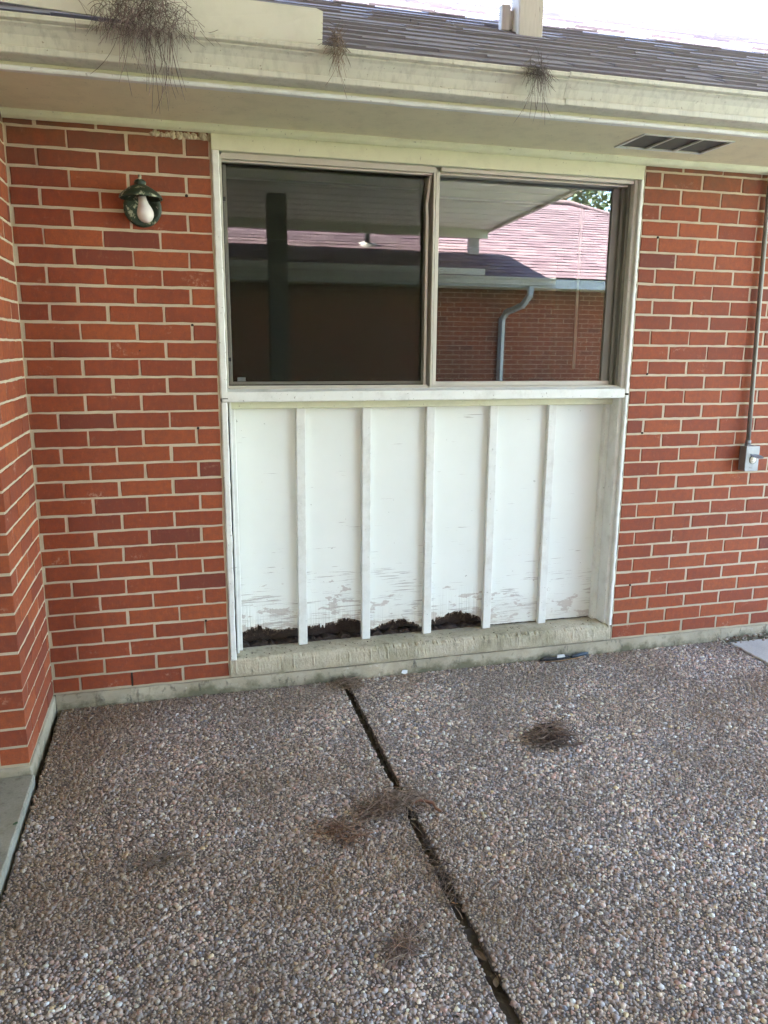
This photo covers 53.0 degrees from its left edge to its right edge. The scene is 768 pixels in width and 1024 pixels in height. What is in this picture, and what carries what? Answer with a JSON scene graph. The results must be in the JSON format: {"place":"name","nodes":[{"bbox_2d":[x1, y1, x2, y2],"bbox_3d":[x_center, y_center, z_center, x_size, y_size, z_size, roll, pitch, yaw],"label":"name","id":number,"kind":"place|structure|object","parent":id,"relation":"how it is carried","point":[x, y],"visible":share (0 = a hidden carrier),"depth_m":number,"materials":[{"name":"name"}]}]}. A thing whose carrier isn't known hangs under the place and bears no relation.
{"place":"outdoors","nodes":[
{"label":"outdoors","id":0,"kind":"place"},
{"bbox_2d":[0,775,35,907],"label":"path","id":1,"kind":"structure","parent":0,"point":[17,793],"depth_m":2.43,"materials":[{"name":"grey concrete"}]},
{"bbox_2d":[36,695,57,789],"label":"ground","id":2,"kind":"structure","parent":0,"point":[48,749],"depth_m":2.96,"materials":[{"name":"soil"}]},
{"bbox_2d":[0,0,767,787],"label":"brick house","id":3,"kind":"structure","parent":2,"relation":"on","point":[416,330],"depth_m":3.36,"materials":[{"name":"brick"}]},
{"bbox_2d":[119,174,162,226],"bbox_3d":[-0.886,-1.138,2.807,0.154,0.173,0.154,-3,13,-15],"label":"wall lamp","id":4,"kind":"object","parent":3,"relation":"attached to","point":[142,207],"visible":1,"depth_m":2.82,"materials":[{"name":"black metal"}]},
{"bbox_2d":[73,0,219,112],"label":"pine needle clump","id":5,"kind":"object","parent":3,"relation":"attached to","point":[153,14],"visible":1,"depth_m":2.26,"materials":[{"name":"brown plant"}]},
{"bbox_2d":[219,152,433,388],"bbox_3d":[-0.234,-0.964,3.199,0.860,0.900,0.158,-3,13,-15],"label":"window","id":6,"kind":"structure","parent":3,"relation":"in","point":[242,166],"depth_m":3.13,"materials":[{"name":"metal"}]},
{"bbox_2d":[317,20,350,97],"bbox_3d":[-0.153,-1.424,2.419,0.117,0.221,0.062,-3,13,-15],"label":"pine needle clump","id":7,"kind":"object","parent":3,"relation":"attached to","point":[338,40],"visible":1,"depth_m":2.41,"materials":[{"name":"plant"}]},
{"bbox_2d":[246,620,590,657],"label":"rot crumbs","id":8,"kind":"object","parent":3,"relation":"on","point":[406,638],"visible":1,"depth_m":3.59,"materials":[{"name":"brown wood"}]},
{"bbox_2d":[498,0,543,36],"bbox_3d":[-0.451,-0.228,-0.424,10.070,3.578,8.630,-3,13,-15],"label":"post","id":9,"kind":"object","parent":3,"relation":"on","point":[521,17],"visible":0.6,"depth_m":3.60,"materials":[{"name":"beige wood"}]},
{"bbox_2d":[426,167,633,387],"bbox_3d":[0.628,-1.007,3.426,0.923,0.900,0.154,-3,13,-15],"label":"window","id":10,"kind":"structure","parent":3,"relation":"in","point":[446,183],"depth_m":3.40,"materials":[{"name":"metal"}]},
{"bbox_2d":[513,45,557,123],"bbox_3d":[0.522,-1.447,2.592,0.143,0.248,0.102,-3,13,-15],"label":"pine needle clump","id":11,"kind":"object","parent":3,"relation":"attached to","point":[540,70],"visible":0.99,"depth_m":2.59,"materials":[{"name":"brown plant"}]},
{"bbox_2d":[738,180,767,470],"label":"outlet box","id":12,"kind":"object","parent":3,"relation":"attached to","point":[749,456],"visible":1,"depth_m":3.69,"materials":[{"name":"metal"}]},
{"bbox_2d":[0,681,507,1023],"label":"patio","id":13,"kind":"structure","parent":0,"point":[276,988],"depth_m":2.13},
{"bbox_2d":[344,687,520,1023],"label":"joint dirt","id":14,"kind":"structure","parent":0,"point":[502,1000],"depth_m":2.06,"materials":[{"name":"soil"}]},
{"bbox_2d":[411,822,472,918],"bbox_3d":[0.156,1.011,2.236,0.112,0.036,0.442,-3,13,-15],"label":"pine needle clump","id":15,"kind":"object","parent":14,"relation":"on","point":[437,869],"visible":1,"depth_m":2.19,"materials":[{"name":"brown plant"}]},
{"bbox_2d":[474,948,486,960],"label":"dead leaf","id":16,"kind":"object","parent":14,"relation":"on","point":[480,955],"visible":1,"depth_m":1.93,"materials":[{"name":"brown plant"}]},
{"bbox_2d":[493,977,498,986],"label":"dead leaf","id":17,"kind":"object","parent":14,"relation":"on","point":[496,982],"visible":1,"depth_m":1.84,"materials":[{"name":"beige plant"}]},
{"bbox_2d":[348,642,767,1023],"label":"patio","id":18,"kind":"structure","parent":0,"point":[616,967],"depth_m":2.40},
{"bbox_2d":[328,673,372,691],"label":"pine needle clump","id":19,"kind":"object","parent":18,"relation":"on","point":[347,681],"visible":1,"depth_m":3.41,"materials":[{"name":"plant"}]},
{"bbox_2d":[0,641,767,1023],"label":"pebbles","id":20,"kind":"object","parent":18,"relation":"on","point":[408,985],"visible":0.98,"depth_m":2.32,"materials":[{"name":"grey gravel"}]},
{"bbox_2d":[123,831,199,875],"bbox_3d":[-0.646,1.003,2.260,0.240,0.030,0.154,-9,15,-36],"label":"pine needle clump","id":21,"kind":"object","parent":20,"relation":"on","point":[164,855],"visible":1,"depth_m":2.25,"materials":[{"name":"brown plant"}]},
{"bbox_2d":[305,812,381,850],"bbox_3d":[-0.128,0.970,2.379,0.204,0.052,0.190,9,15,35],"label":"pine needle clump","id":22,"kind":"object","parent":20,"relation":"on","point":[339,828],"visible":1,"depth_m":2.37,"materials":[{"name":"brown plant"}]},
{"bbox_2d":[340,780,433,829],"bbox_3d":[0.025,0.933,2.513,0.381,0.070,0.182,-6,14,-27],"label":"pine needle clump","id":23,"kind":"object","parent":20,"relation":"on","point":[396,799],"visible":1,"depth_m":2.49,"materials":[{"name":"brown plant"}]},
{"bbox_2d":[21,644,766,1023],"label":"stray needles","id":24,"kind":"object","parent":20,"relation":"on","point":[393,836],"visible":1,"depth_m":2.39,"materials":[{"name":"brown plant"}]},
{"bbox_2d":[375,912,435,986],"bbox_3d":[0.047,1.079,1.914,0.136,0.037,0.263,6,13,25],"label":"pine needle clump","id":25,"kind":"object","parent":20,"relation":"on","point":[407,947],"visible":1,"depth_m":1.92,"materials":[{"name":"brown plant"}]},
{"bbox_2d":[509,712,588,754],"bbox_3d":[0.649,0.825,2.956,0.311,0.104,0.203,-10,16,-39],"label":"pine needle clump","id":26,"kind":"object","parent":20,"relation":"on","point":[552,731],"visible":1,"depth_m":2.94,"materials":[{"name":"brown plant"}]},
{"bbox_2d":[540,652,587,661],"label":"litter","id":27,"kind":"object","parent":20,"relation":"on","point":[557,658],"visible":1,"depth_m":3.72,"materials":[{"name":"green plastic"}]},
{"bbox_2d":[410,798,441,811],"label":"bark twig","id":28,"kind":"object","parent":18,"relation":"on","point":[430,802],"visible":1,"depth_m":2.53,"materials":[{"name":"brown wood"}]},
{"bbox_2d":[693,0,767,9],"label":"sky","id":29,"kind":"structure","parent":0,"point":[756,4],"materials":[{"name":"white"}]},
{"bbox_2d":[729,638,767,664],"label":"pavement","id":30,"kind":"structure","parent":0,"point":[757,649],"depth_m":3.87,"materials":[{"name":"concrete"}]},
{"bbox_2d":[717,632,767,645],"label":"leaf litter","id":31,"kind":"object","parent":30,"relation":"on","point":[740,640],"visible":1,"depth_m":3.97,"materials":[{"name":"plant"}]}
]}

